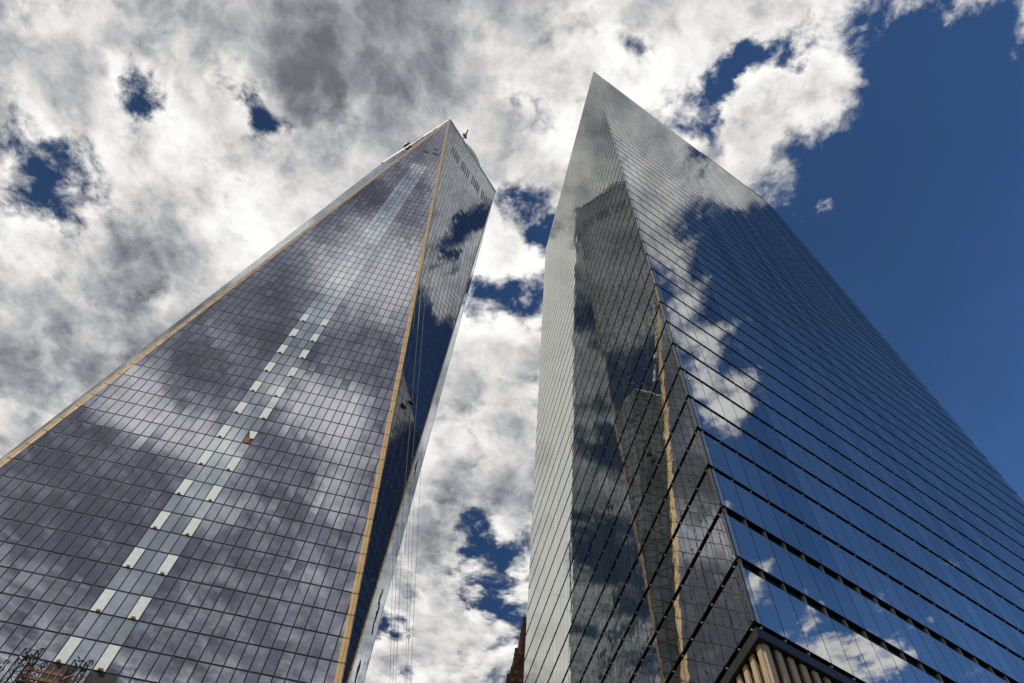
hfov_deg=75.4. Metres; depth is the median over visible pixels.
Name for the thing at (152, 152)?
sky
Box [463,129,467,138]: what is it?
roof crane
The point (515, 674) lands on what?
brick building
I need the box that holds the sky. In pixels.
[0,0,1023,682]
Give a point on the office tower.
(759, 457)
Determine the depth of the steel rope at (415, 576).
120.93 m
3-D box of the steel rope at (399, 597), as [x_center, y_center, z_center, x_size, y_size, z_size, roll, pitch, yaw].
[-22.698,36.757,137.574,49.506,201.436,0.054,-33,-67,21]
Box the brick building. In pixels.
[506,617,526,682]
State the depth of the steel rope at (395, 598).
116.28 m
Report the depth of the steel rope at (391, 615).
111.89 m
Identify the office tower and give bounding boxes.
[523,71,1023,682]
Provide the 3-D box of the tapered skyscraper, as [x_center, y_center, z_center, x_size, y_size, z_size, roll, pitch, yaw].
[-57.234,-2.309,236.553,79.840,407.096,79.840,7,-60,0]
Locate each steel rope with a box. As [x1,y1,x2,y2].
[390,536,393,668]
[393,523,397,669]
[395,522,402,682]
[405,505,409,682]
[407,483,414,675]
[410,454,421,682]
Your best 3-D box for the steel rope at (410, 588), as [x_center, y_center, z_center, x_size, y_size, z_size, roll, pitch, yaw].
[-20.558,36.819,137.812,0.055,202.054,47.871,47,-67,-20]

